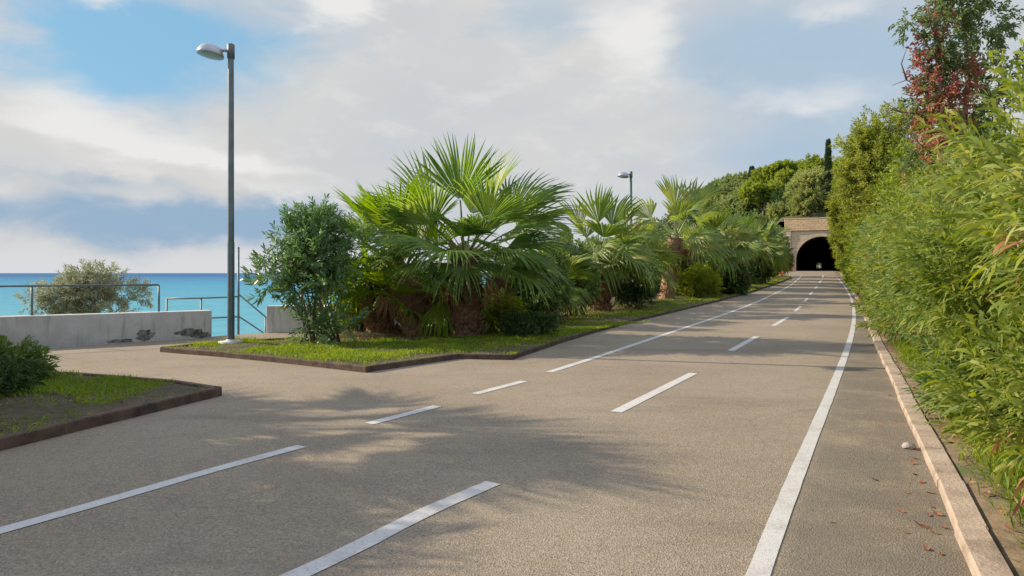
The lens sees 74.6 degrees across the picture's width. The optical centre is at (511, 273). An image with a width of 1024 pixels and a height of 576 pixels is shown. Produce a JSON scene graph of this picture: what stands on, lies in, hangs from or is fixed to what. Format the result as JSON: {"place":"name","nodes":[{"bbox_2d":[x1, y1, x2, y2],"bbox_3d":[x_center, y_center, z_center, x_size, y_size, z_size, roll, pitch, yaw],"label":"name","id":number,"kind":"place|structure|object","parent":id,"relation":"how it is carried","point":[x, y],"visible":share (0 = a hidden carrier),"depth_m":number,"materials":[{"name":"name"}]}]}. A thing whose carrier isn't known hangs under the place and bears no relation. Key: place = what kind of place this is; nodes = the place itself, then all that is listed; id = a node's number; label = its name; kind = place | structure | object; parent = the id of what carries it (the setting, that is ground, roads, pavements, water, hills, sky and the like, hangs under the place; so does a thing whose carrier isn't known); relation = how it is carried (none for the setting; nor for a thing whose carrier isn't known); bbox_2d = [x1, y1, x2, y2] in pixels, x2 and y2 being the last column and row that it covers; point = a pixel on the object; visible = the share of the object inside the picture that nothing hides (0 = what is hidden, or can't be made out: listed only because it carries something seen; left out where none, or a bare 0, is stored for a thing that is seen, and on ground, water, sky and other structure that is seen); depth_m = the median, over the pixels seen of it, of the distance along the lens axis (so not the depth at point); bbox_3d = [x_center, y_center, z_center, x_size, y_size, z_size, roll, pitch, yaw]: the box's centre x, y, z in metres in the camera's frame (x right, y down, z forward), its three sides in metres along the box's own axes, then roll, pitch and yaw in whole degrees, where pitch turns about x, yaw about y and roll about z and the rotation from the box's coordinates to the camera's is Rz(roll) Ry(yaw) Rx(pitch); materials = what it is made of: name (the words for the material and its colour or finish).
{"place":"outdoors","nodes":[
{"label":"outdoors","id":0,"kind":"place"},
{"bbox_2d":[0,374,205,434],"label":"soil","id":1,"kind":"structure","parent":0,"point":[19,410],"depth_m":7.70,"materials":[{"name":"brown soil"}]},
{"bbox_2d":[0,349,48,396],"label":"shrub","id":2,"kind":"object","parent":1,"relation":"on","point":[13,375],"visible":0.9,"depth_m":8.46,"materials":[{"name":"green plant"}]},
{"bbox_2d":[0,334,61,382],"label":"shrub","id":3,"kind":"object","parent":1,"relation":"on","point":[21,349],"visible":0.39,"depth_m":9.35,"materials":[{"name":"green plant"}]},
{"bbox_2d":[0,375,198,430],"bbox_3d":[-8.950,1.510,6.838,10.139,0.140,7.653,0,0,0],"label":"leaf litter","id":4,"kind":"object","parent":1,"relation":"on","point":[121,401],"visible":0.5,"depth_m":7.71,"materials":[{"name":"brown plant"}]},
{"bbox_2d":[0,369,210,435],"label":"grass","id":5,"kind":"structure","parent":0,"point":[55,385],"depth_m":8.53,"materials":[{"name":"green plant"}]},
{"bbox_2d":[0,273,485,335],"bbox_3d":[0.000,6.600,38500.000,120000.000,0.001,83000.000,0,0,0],"label":"sea","id":6,"kind":"structure","parent":0,"point":[181,285],"depth_m":197.71,"materials":[{"name":"liquid"}]},
{"bbox_2d":[164,276,786,365],"bbox_3d":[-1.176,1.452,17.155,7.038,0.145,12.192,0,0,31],"label":"grass","id":7,"kind":"structure","parent":0,"point":[337,352],"depth_m":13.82,"materials":[{"name":"green plant"}]},
{"bbox_2d":[196,43,243,343],"bbox_3d":[-6.318,-1.730,14.534,0.955,6.499,0.569,0,0,-10],"label":"street lamp","id":8,"kind":"object","parent":7,"relation":"on","point":[211,51],"visible":0.98,"depth_m":14.54,"materials":[{"name":"metal"}]},
{"bbox_2d":[241,193,375,344],"bbox_3d":[-4.481,0.060,14.719,3.060,3.628,2.155,0,0,11],"label":"oleander bush","id":9,"kind":"object","parent":7,"relation":"on","point":[316,259],"visible":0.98,"depth_m":14.34,"materials":[{"name":"green plant"}]},
{"bbox_2d":[332,295,375,332],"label":"shrub","id":10,"kind":"object","parent":7,"relation":"on","point":[359,305],"visible":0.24,"depth_m":17.57,"materials":[{"name":"green plant"}]},
{"bbox_2d":[352,252,398,329],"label":"shrub","id":11,"kind":"object","parent":7,"relation":"on","point":[368,296],"visible":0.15,"depth_m":18.15,"materials":[{"name":"green plant"}]},
{"bbox_2d":[311,239,446,333],"bbox_3d":[-3.482,0.692,17.136,3.901,3.377,3.797,0,0,0],"label":"fan palm","id":12,"kind":"object","parent":7,"relation":"on","point":[374,324],"visible":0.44,"depth_m":16.52,"materials":[{"name":"green plant"}]},
{"bbox_2d":[306,168,512,336],"bbox_3d":[-2.763,-0.247,17.031,5.741,4.535,5.132,0,0,0],"label":"fan palm","id":13,"kind":"object","parent":7,"relation":"on","point":[424,305],"visible":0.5,"depth_m":16.20,"materials":[{"name":"green plant"}]},
{"bbox_2d":[416,260,490,321],"bbox_3d":[-2.019,0.607,19.467,3.003,2.035,2.499,0,0,0],"label":"shrub","id":14,"kind":"object","parent":7,"relation":"on","point":[437,272],"visible":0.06,"depth_m":18.80,"materials":[{"name":"green plant"}]},
{"bbox_2d":[248,305,667,342],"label":"leaf litter","id":15,"kind":"object","parent":7,"relation":"on","point":[462,336],"visible":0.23,"depth_m":16.60,"materials":[{"name":"brown plant"}]},
{"bbox_2d":[359,132,583,336],"bbox_3d":[-1.190,-0.841,16.409,5.507,4.941,5.405,0,0,45],"label":"fan palm","id":16,"kind":"object","parent":7,"relation":"on","point":[465,267],"visible":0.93,"depth_m":15.69,"materials":[{"name":"green plant"}]},
{"bbox_2d":[479,249,528,311],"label":"shrub","id":17,"kind":"object","parent":7,"relation":"on","point":[514,287],"visible":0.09,"depth_m":20.32,"materials":[{"name":"green plant"}]},
{"bbox_2d":[481,289,528,332],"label":"shrub","id":18,"kind":"object","parent":7,"relation":"on","point":[497,314],"visible":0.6,"depth_m":17.20,"materials":[{"name":"green plant"}]},
{"bbox_2d":[497,308,561,337],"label":"shrub","id":19,"kind":"object","parent":7,"relation":"on","point":[536,322],"visible":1,"depth_m":15.99,"materials":[{"name":"green plant"}]},
{"bbox_2d":[515,246,576,324],"bbox_3d":[0.998,0.357,20.007,1.740,2.531,2.352,0,0,-24],"label":"shrub","id":20,"kind":"object","parent":7,"relation":"on","point":[562,263],"visible":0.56,"depth_m":19.65,"materials":[{"name":"green plant"}]},
{"bbox_2d":[508,231,601,318],"bbox_3d":[1.123,0.245,22.664,4.159,3.408,3.923,0,0,0],"label":"fan palm","id":21,"kind":"object","parent":7,"relation":"on","point":[582,274],"visible":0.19,"depth_m":21.85,"materials":[{"name":"green plant"}]},
{"bbox_2d":[553,234,606,316],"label":"shrub","id":22,"kind":"object","parent":7,"relation":"on","point":[591,290],"visible":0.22,"depth_m":23.16,"materials":[{"name":"green plant"}]},
{"bbox_2d":[536,182,663,311],"bbox_3d":[3.403,-0.953,26.369,5.155,5.121,5.292,0,0,0],"label":"fan palm","id":23,"kind":"object","parent":7,"relation":"on","point":[608,264],"visible":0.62,"depth_m":26.05,"materials":[{"name":"green plant"}]},
{"bbox_2d":[617,171,632,302],"bbox_3d":[5.593,-1.764,32.734,0.955,6.404,0.569,0,0,-10],"label":"street lamp","id":24,"kind":"object","parent":7,"relation":"on","point":[625,175],"visible":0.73,"depth_m":32.73,"materials":[{"name":"metal"}]},
{"bbox_2d":[610,231,658,305],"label":"shrub","id":25,"kind":"object","parent":7,"relation":"on","point":[621,243],"visible":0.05,"depth_m":29.70,"materials":[{"name":"green plant"}]},
{"bbox_2d":[589,218,683,303],"bbox_3d":[5.775,-0.600,32.904,4.751,4.350,5.272,0,0,-35],"label":"fan palm","id":26,"kind":"object","parent":7,"relation":"on","point":[666,256],"visible":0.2,"depth_m":32.20,"materials":[{"name":"green plant"}]},
{"bbox_2d":[610,270,663,309],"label":"shrub","id":27,"kind":"object","parent":7,"relation":"on","point":[631,289],"visible":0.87,"depth_m":27.68,"materials":[{"name":"green plant"}]},
{"bbox_2d":[648,226,664,291],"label":"shrub","id":28,"kind":"object","parent":7,"relation":"on","point":[655,229],"visible":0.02,"depth_m":43.78,"materials":[{"name":"green plant"}]},
{"bbox_2d":[557,276,790,320],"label":"grass","id":29,"kind":"structure","parent":7,"relation":"on","point":[654,310],"depth_m":28.96,"materials":[{"name":"green plant"}]},
{"bbox_2d":[624,173,729,298],"bbox_3d":[8.600,-2.001,36.382,6.050,7.109,5.761,0,0,42],"label":"fan palm","id":30,"kind":"object","parent":7,"relation":"on","point":[706,246],"visible":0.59,"depth_m":36.13,"materials":[{"name":"green plant"}]},
{"bbox_2d":[658,254,709,295],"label":"shrub","id":31,"kind":"object","parent":7,"relation":"on","point":[683,269],"visible":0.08,"depth_m":39.61,"materials":[{"name":"green plant"}]},
{"bbox_2d":[658,220,733,293],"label":"fan palm","id":32,"kind":"object","parent":7,"relation":"on","point":[685,234],"visible":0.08,"depth_m":41.08,"materials":[{"name":"green plant"}]},
{"bbox_2d":[681,210,716,256],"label":"shrub","id":33,"kind":"object","parent":7,"relation":"on","point":[690,218],"visible":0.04,"depth_m":52.22,"materials":[{"name":"green plant"}]},
{"bbox_2d":[676,260,725,297],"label":"shrub","id":34,"kind":"object","parent":7,"relation":"on","point":[691,282],"visible":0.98,"depth_m":37.19,"materials":[{"name":"green plant"}]},
{"bbox_2d":[678,208,762,292],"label":"fan palm","id":35,"kind":"object","parent":7,"relation":"on","point":[728,227],"visible":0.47,"depth_m":40.94,"materials":[{"name":"green plant"}]},
{"bbox_2d":[711,229,751,270],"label":"shrub","id":36,"kind":"object","parent":7,"relation":"on","point":[730,245],"visible":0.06,"depth_m":49.05,"materials":[{"name":"green plant"}]},
{"bbox_2d":[718,261,754,295],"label":"shrub","id":37,"kind":"object","parent":7,"relation":"on","point":[740,284],"visible":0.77,"depth_m":41.21,"materials":[{"name":"green plant"}]},
{"bbox_2d":[712,212,777,270],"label":"fan palm","id":38,"kind":"object","parent":7,"relation":"on","point":[766,256],"visible":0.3,"depth_m":46.87,"materials":[{"name":"green plant"}]},
{"bbox_2d":[729,211,764,227],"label":"shrub","id":39,"kind":"object","parent":7,"relation":"on","point":[743,216],"visible":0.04,"depth_m":59.88,"materials":[{"name":"green plant"}]},
{"bbox_2d":[744,238,774,283],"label":"shrub","id":40,"kind":"object","parent":7,"relation":"on","point":[754,273],"visible":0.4,"depth_m":55.24,"materials":[{"name":"green plant"}]},
{"bbox_2d":[747,208,777,279],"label":"shrub","id":41,"kind":"object","parent":7,"relation":"on","point":[761,219],"visible":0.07,"depth_m":59.59,"materials":[{"name":"green plant"}]},
{"bbox_2d":[734,219,794,283],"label":"fan palm","id":42,"kind":"object","parent":7,"relation":"on","point":[780,252],"visible":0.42,"depth_m":55.14,"materials":[{"name":"green plant"}]},
{"bbox_2d":[770,221,790,277],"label":"shrub","id":43,"kind":"object","parent":7,"relation":"on","point":[778,227],"visible":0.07,"depth_m":65.21,"materials":[{"name":"green plant"}]},
{"bbox_2d":[777,233,794,275],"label":"shrub","id":44,"kind":"object","parent":7,"relation":"on","point":[787,243],"visible":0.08,"depth_m":71.25,"materials":[{"name":"green plant"}]},
{"bbox_2d":[0,268,971,575],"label":"road","id":45,"kind":"structure","parent":0,"point":[746,434],"depth_m":5.56,"materials":[{"name":"grey asphalt"}]},
{"bbox_2d":[0,371,221,450],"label":"kerb","id":46,"kind":"structure","parent":45,"relation":"on","point":[21,438],"depth_m":7.21,"materials":[{"name":"brown concrete"}]},
{"bbox_2d":[160,277,792,372],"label":"kerb","id":47,"kind":"structure","parent":45,"relation":"on","point":[360,368],"depth_m":12.46,"materials":[{"name":"concrete"}]},
{"bbox_2d":[902,441,916,449],"bbox_3d":[3.617,1.570,6.129,0.118,0.072,0.092,0,0,0],"label":"stone","id":48,"kind":"object","parent":45,"relation":"on","point":[908,445],"visible":1,"depth_m":6.10,"materials":[{"name":"white stone"}]},
{"bbox_2d":[0,0,1023,272],"label":"sky","id":49,"kind":"structure","parent":0,"point":[114,125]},
{"bbox_2d":[482,209,832,289],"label":"hill","id":50,"kind":"structure","parent":0,"point":[819,214],"depth_m":92.21,"materials":[{"name":"green plant"}]},
{"bbox_2d":[664,202,694,220],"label":"pine tree","id":51,"kind":"object","parent":50,"relation":"on","point":[670,214],"visible":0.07,"depth_m":165.45,"materials":[{"name":"green plant"}]},
{"bbox_2d":[696,189,719,211],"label":"pine tree","id":52,"kind":"object","parent":50,"relation":"on","point":[709,201],"visible":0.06,"depth_m":148.22,"materials":[{"name":"green plant"}]},
{"bbox_2d":[703,200,719,213],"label":"pine tree","id":53,"kind":"object","parent":50,"relation":"on","point":[715,207],"visible":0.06,"depth_m":128.00,"materials":[{"name":"green plant"}]},
{"bbox_2d":[702,177,720,188],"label":"pine tree","id":54,"kind":"object","parent":50,"relation":"on","point":[714,183],"depth_m":165.97,"materials":[{"name":"green plant"}]},
{"bbox_2d":[710,181,739,203],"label":"pine tree","id":55,"kind":"object","parent":50,"relation":"on","point":[729,189],"visible":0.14,"depth_m":143.54,"materials":[{"name":"green plant"}]},
{"bbox_2d":[717,193,739,214],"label":"pine tree","id":56,"kind":"object","parent":50,"relation":"on","point":[727,202],"visible":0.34,"depth_m":123.16,"materials":[{"name":"green plant"}]},
{"bbox_2d":[717,172,743,188],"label":"pine tree","id":57,"kind":"object","parent":50,"relation":"on","point":[728,178],"visible":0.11,"depth_m":159.47,"materials":[{"name":"green plant"}]},
{"bbox_2d":[731,183,743,194],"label":"pine tree","id":58,"kind":"object","parent":50,"relation":"on","point":[734,191],"visible":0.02,"depth_m":138.94,"materials":[{"name":"green plant"}]},
{"bbox_2d":[735,171,747,185],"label":"pine tree","id":59,"kind":"object","parent":50,"relation":"on","point":[742,178],"visible":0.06,"depth_m":155.23,"materials":[{"name":"green plant"}]},
{"bbox_2d":[733,199,766,217],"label":"pine tree","id":60,"kind":"object","parent":50,"relation":"on","point":[741,206],"visible":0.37,"depth_m":118.24,"materials":[{"name":"green plant"}]},
{"bbox_2d":[747,166,754,179],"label":"cypress","id":61,"kind":"object","parent":50,"relation":"on","point":[750,169],"visible":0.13,"depth_m":149.72,"materials":[{"name":"green plant"}]},
{"bbox_2d":[737,179,785,222],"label":"umbrella pine","id":62,"kind":"object","parent":50,"relation":"on","point":[756,192],"visible":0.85,"depth_m":104.76,"materials":[{"name":"green plant"}]},
{"bbox_2d":[746,158,799,184],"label":"umbrella pine","id":63,"kind":"object","parent":50,"relation":"on","point":[784,171],"visible":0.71,"depth_m":109.58,"materials":[{"name":"green plant"}]},
{"bbox_2d":[763,201,797,228],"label":"hill tree","id":64,"kind":"object","parent":50,"relation":"on","point":[777,211],"visible":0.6,"depth_m":94.93,"materials":[{"name":"green plant"}]},
{"bbox_2d":[769,188,798,214],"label":"hill tree","id":65,"kind":"object","parent":50,"relation":"on","point":[777,196],"visible":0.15,"depth_m":100.48,"materials":[{"name":"green plant"}]},
{"bbox_2d":[782,165,834,215],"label":"olive tree","id":66,"kind":"object","parent":50,"relation":"on","point":[804,192],"visible":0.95,"depth_m":91.23,"materials":[{"name":"green plant"}]},
{"bbox_2d":[794,153,832,185],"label":"hill tree","id":67,"kind":"object","parent":50,"relation":"on","point":[814,160],"visible":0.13,"depth_m":103.41,"materials":[{"name":"green plant"}]},
{"bbox_2d":[823,138,832,211],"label":"cypress","id":68,"kind":"object","parent":50,"relation":"on","point":[828,163],"visible":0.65,"depth_m":90.69,"materials":[{"name":"green plant"}]},
{"bbox_2d":[832,155,843,180],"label":"hill tree","id":69,"kind":"object","parent":50,"relation":"on","point":[834,164],"visible":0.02,"depth_m":97.59,"materials":[{"name":"green plant"}]},
{"bbox_2d":[819,267,1023,575],"bbox_3d":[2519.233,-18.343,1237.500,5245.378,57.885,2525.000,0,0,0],"label":"ground","id":70,"kind":"structure","parent":0,"point":[1008,544],"depth_m":4.70,"materials":[{"name":"soil"}]},
{"bbox_2d":[12,258,153,314],"bbox_3d":[-11.003,0.661,17.583,3.499,2.141,1.992,0,0,0],"label":"shrub","id":71,"kind":"object","parent":70,"relation":"on","point":[73,300],"visible":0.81,"depth_m":17.20,"materials":[{"name":"green plant"}]},
{"bbox_2d":[0,310,211,349],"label":"concrete wall","id":72,"kind":"structure","parent":70,"relation":"on","point":[61,330],"depth_m":15.24,"materials":[{"name":"white concrete"}]},
{"bbox_2d":[0,284,159,314],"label":"railing","id":73,"kind":"object","parent":72,"relation":"on","point":[32,286],"visible":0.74,"depth_m":15.07,"materials":[{"name":"grey metal"}]},
{"bbox_2d":[237,247,239,334],"bbox_3d":[-7.776,0.738,19.100,0.072,2.962,0.068,0,0,0],"label":"metal post","id":74,"kind":"object","parent":70,"relation":"on","point":[238,290],"visible":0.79,"depth_m":19.07,"materials":[{"name":"grey metal"}]},
{"bbox_2d":[266,305,317,332],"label":"concrete wall","id":75,"kind":"structure","parent":70,"relation":"on","point":[277,321],"depth_m":18.03,"materials":[{"name":"grey concrete"}]},
{"bbox_2d":[319,294,612,330],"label":"concrete wall","id":76,"kind":"structure","parent":70,"relation":"on","point":[359,325],"depth_m":19.11,"materials":[{"name":"grey concrete"}]},
{"bbox_2d":[577,234,613,252],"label":"shrub","id":77,"kind":"object","parent":70,"relation":"on","point":[594,238],"visible":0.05,"depth_m":45.10,"materials":[{"name":"green plant"}]},
{"bbox_2d":[642,216,679,233],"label":"shrub","id":78,"kind":"object","parent":70,"relation":"on","point":[668,223],"visible":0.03,"depth_m":56.92,"materials":[{"name":"green plant"}]},
{"bbox_2d":[780,263,794,275],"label":"shrub","id":79,"kind":"object","parent":70,"relation":"on","point":[781,272],"visible":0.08,"depth_m":73.79,"materials":[{"name":"green plant"}]},
{"bbox_2d":[783,217,839,271],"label":"tunnel","id":80,"kind":"structure","parent":70,"relation":"on","point":[810,245],"depth_m":87.60,"materials":[{"name":"beige stone"}]},
{"bbox_2d":[826,226,840,266],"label":"tree","id":81,"kind":"object","parent":70,"relation":"on","point":[832,246],"visible":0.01,"depth_m":76.66,"materials":[{"name":"green plant"}]},
{"bbox_2d":[834,253,843,273],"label":"hedge shrub","id":82,"kind":"object","parent":70,"relation":"on","point":[838,264],"visible":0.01,"depth_m":77.70,"materials":[{"name":"green plant"}]},
{"bbox_2d":[823,159,864,259],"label":"tree","id":83,"kind":"object","parent":70,"relation":"on","point":[835,220],"visible":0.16,"depth_m":62.47,"materials":[{"name":"green plant"}]},
{"bbox_2d":[839,225,849,281],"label":"hedge shrub","id":84,"kind":"object","parent":70,"relation":"on","point":[844,264],"visible":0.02,"depth_m":58.26,"materials":[{"name":"green plant"}]},
{"bbox_2d":[842,224,861,284],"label":"hedge shrub","id":85,"kind":"object","parent":70,"relation":"on","point":[847,229],"visible":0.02,"depth_m":54.08,"materials":[{"name":"green plant"}]},
{"bbox_2d":[843,208,880,295],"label":"hedge shrub","id":86,"kind":"object","parent":70,"relation":"on","point":[851,245],"visible":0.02,"depth_m":40.91,"materials":[{"name":"green plant"}]},
{"bbox_2d":[845,210,889,294],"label":"hedge shrub","id":87,"kind":"object","parent":70,"relation":"on","point":[854,274],"visible":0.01,"depth_m":30.21,"materials":[{"name":"green plant"}]},
{"bbox_2d":[847,210,893,310],"bbox_3d":[14.697,-0.300,25.328,3.894,4.777,10.035,0,0,27],"label":"hedge shrub","id":88,"kind":"object","parent":70,"relation":"on","point":[864,229],"visible":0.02,"depth_m":27.18,"materials":[{"name":"green plant"}]},
{"bbox_2d":[827,96,917,243],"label":"tree","id":89,"kind":"object","parent":70,"relation":"on","point":[867,159],"visible":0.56,"depth_m":43.31,"materials":[{"name":"green plant"}]},
{"bbox_2d":[850,196,901,330],"bbox_3d":[12.097,-0.230,19.944,3.782,4.427,8.712,0,0,26],"label":"hedge shrub","id":90,"kind":"object","parent":70,"relation":"on","point":[859,303],"visible":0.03,"depth_m":18.20,"materials":[{"name":"green plant"}]},
{"bbox_2d":[869,137,922,212],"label":"tree","id":91,"kind":"object","parent":70,"relation":"on","point":[889,176],"visible":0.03,"depth_m":32.60,"materials":[{"name":"green plant"}]},
{"bbox_2d":[862,188,939,343],"bbox_3d":[9.888,0.034,15.275,3.503,4.037,6.820,0,0,26],"label":"hedge shrub","id":92,"kind":"object","parent":70,"relation":"on","point":[879,248],"visible":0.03,"depth_m":14.61,"materials":[{"name":"green plant"}]},
{"bbox_2d":[841,274,1013,575],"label":"kerb","id":93,"kind":"structure","parent":70,"relation":"on","point":[981,552],"depth_m":4.68,"materials":[{"name":"beige concrete"}]},
{"bbox_2d":[861,138,1018,356],"bbox_3d":[7.676,0.109,11.325,3.245,4.136,6.361,0,0,27],"label":"hedge shrub","id":94,"kind":"object","parent":70,"relation":"on","point":[904,209],"visible":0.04,"depth_m":11.21,"materials":[{"name":"green plant"}]},
{"bbox_2d":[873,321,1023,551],"bbox_3d":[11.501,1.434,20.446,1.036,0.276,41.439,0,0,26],"label":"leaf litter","id":95,"kind":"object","parent":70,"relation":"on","point":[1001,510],"visible":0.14,"depth_m":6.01,"materials":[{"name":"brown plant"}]},
{"bbox_2d":[874,38,1023,428],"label":"hedge shrub","id":96,"kind":"object","parent":70,"relation":"on","point":[928,286],"visible":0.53,"depth_m":6.18,"materials":[{"name":"green plant"}]},
{"bbox_2d":[890,105,1011,203],"bbox_3d":[12.326,-2.615,18.018,4.060,4.014,4.364,0,0,45],"label":"tree","id":97,"kind":"object","parent":70,"relation":"on","point":[908,174],"visible":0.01,"depth_m":18.59,"materials":[{"name":"green plant"}]},
{"bbox_2d":[883,116,1023,422],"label":"hedge shrub","id":98,"kind":"object","parent":70,"relation":"on","point":[934,402],"visible":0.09,"depth_m":7.35,"materials":[{"name":"green plant"}]},
{"bbox_2d":[884,0,1023,189],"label":"creeper tree","id":99,"kind":"object","parent":70,"relation":"on","point":[937,75],"visible":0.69,"depth_m":13.50,"materials":[{"name":"green plant"}]},
{"bbox_2d":[886,337,1023,562],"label":"grass","id":100,"kind":"structure","parent":70,"relation":"on","point":[906,350],"depth_m":5.43,"materials":[{"name":"green plant"}]},
{"bbox_2d":[911,90,1023,516],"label":"hedge shrub","id":101,"kind":"object","parent":70,"relation":"on","point":[1009,246],"visible":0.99,"depth_m":3.97,"materials":[{"name":"green plant"}]},
{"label":"stairs","id":102,"kind":"object","parent":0,"visible":0},
{"bbox_2d":[166,296,238,318],"bbox_3d":[-8.663,1.389,18.816,1.875,1.490,0.060,0,0,-14],"label":"railing","id":103,"kind":"object","parent":102,"relation":"on","point":[200,298],"visible":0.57,"depth_m":18.79,"materials":[{"name":"grey metal"}]},
{"bbox_2d":[239,295,265,332],"bbox_3d":[-7.215,1.609,19.561,1.435,2.008,0.072,0,0,-40],"label":"railing","id":104,"kind":"object","parent":102,"relation":"on","point":[242,297],"visible":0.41,"depth_m":19.36,"materials":[{"name":"grey metal"}]}
]}

